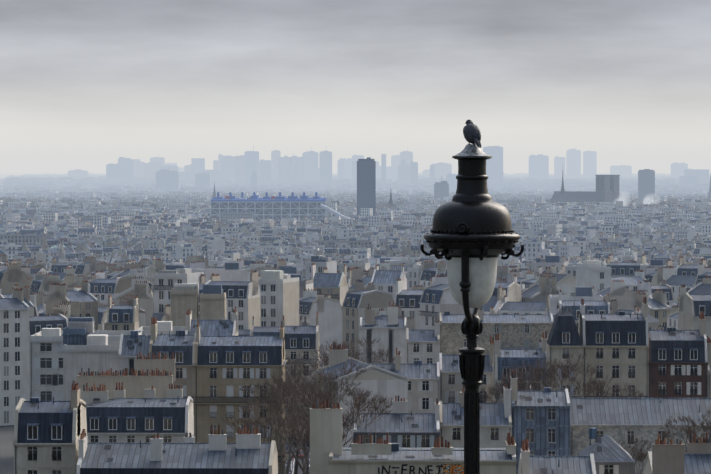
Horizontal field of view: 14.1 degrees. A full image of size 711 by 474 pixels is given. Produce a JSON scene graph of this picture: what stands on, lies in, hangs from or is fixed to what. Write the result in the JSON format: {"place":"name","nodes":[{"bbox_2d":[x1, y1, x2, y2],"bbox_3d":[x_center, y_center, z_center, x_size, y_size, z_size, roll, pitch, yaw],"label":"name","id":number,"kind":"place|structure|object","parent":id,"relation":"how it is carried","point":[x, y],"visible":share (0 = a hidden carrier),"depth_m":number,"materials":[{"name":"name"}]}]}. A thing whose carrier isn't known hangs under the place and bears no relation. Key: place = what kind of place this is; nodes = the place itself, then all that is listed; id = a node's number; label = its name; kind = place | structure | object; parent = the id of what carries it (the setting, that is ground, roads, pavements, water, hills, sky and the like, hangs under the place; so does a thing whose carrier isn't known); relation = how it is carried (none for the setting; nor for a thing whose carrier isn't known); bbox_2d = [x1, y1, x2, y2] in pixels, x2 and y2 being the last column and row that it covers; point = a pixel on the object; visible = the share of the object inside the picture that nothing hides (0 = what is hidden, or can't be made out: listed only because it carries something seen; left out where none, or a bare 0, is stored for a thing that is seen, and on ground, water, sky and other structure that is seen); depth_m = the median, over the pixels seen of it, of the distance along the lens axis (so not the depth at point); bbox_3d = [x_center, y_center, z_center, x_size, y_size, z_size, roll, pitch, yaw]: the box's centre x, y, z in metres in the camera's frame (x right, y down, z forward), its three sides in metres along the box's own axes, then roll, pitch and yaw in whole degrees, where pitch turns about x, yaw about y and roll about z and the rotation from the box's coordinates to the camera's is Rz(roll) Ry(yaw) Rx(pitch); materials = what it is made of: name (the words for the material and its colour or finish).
{"place":"outdoors","nodes":[
{"label":"outdoors","id":0,"kind":"place"},
{"bbox_2d":[292,448,309,473],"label":"street","id":1,"kind":"structure","parent":0,"point":[300,471],"depth_m":529.74,"materials":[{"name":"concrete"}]},
{"bbox_2d":[285,442,303,473],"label":"parked cars","id":2,"kind":"object","parent":1,"relation":"on","point":[291,463],"visible":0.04,"depth_m":539.39,"materials":[{"name":"paint"}]},
{"bbox_2d":[0,170,710,473],"bbox_3d":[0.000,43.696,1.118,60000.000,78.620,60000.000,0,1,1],"label":"ground","id":3,"kind":"structure","parent":0,"point":[6,449],"depth_m":15728.05,"materials":[{"name":"grey"}]},
{"bbox_2d":[0,224,710,425],"bbox_3d":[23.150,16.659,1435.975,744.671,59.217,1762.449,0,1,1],"label":"city","id":4,"kind":"object","parent":3,"relation":"on","point":[111,279],"visible":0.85,"depth_m":758.30,"materials":[{"name":"paint"}]},
{"bbox_2d":[0,173,710,238],"bbox_3d":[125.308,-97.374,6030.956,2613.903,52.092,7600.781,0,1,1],"label":"city","id":5,"kind":"object","parent":3,"relation":"on","point":[85,207],"visible":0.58,"depth_m":3668.66,"materials":[{"name":"paint"}]},
{"bbox_2d":[13,284,710,473],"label":"buildings","id":6,"kind":"structure","parent":3,"relation":"on","point":[158,397],"depth_m":444.89,"materials":[{"name":"paint"}]},
{"bbox_2d":[378,464,443,473],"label":"graffiti letters","id":7,"kind":"object","parent":6,"relation":"attached to","point":[410,470],"visible":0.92,"depth_m":300.64,"materials":[{"name":"black paint"}]},
{"bbox_2d":[435,459,463,473],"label":"graffiti","id":8,"kind":"object","parent":6,"relation":"attached to","point":[452,469],"visible":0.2,"depth_m":300.57,"materials":[{"name":"multicoloured paint"}]},
{"bbox_2d":[50,145,710,271],"bbox_3d":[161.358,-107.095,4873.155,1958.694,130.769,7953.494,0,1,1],"label":"buildings","id":9,"kind":"structure","parent":3,"relation":"on","point":[250,168],"depth_m":6158.92,"materials":[{"name":"paint"}]},
{"bbox_2d":[219,332,710,473],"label":"street trees","id":10,"kind":"object","parent":3,"relation":"on","point":[289,389],"visible":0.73,"depth_m":426.76,"materials":[{"name":"brown plant"}]},
{"bbox_2d":[421,144,523,473],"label":"street lamp","id":11,"kind":"object","parent":3,"relation":"on","point":[471,236],"visible":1,"depth_m":19.88,"materials":[{"name":"metal"}]},
{"bbox_2d":[463,120,481,147],"bbox_3d":[0.813,-0.721,19.981,0.127,0.198,0.206,0,1,1],"label":"pigeon","id":12,"kind":"object","parent":11,"relation":"on","point":[471,132],"visible":1,"depth_m":19.93,"materials":[{"name":"grey"}]},
{"bbox_2d":[0,0,710,169],"label":"sky","id":13,"kind":"structure","parent":0,"point":[85,84],"materials":[{"name":"grey"}]},
{"bbox_2d":[616,191,658,205],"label":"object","id":14,"kind":"structure","parent":0,"point":[647,202],"depth_m":3935.47,"materials":[{"name":"white"}]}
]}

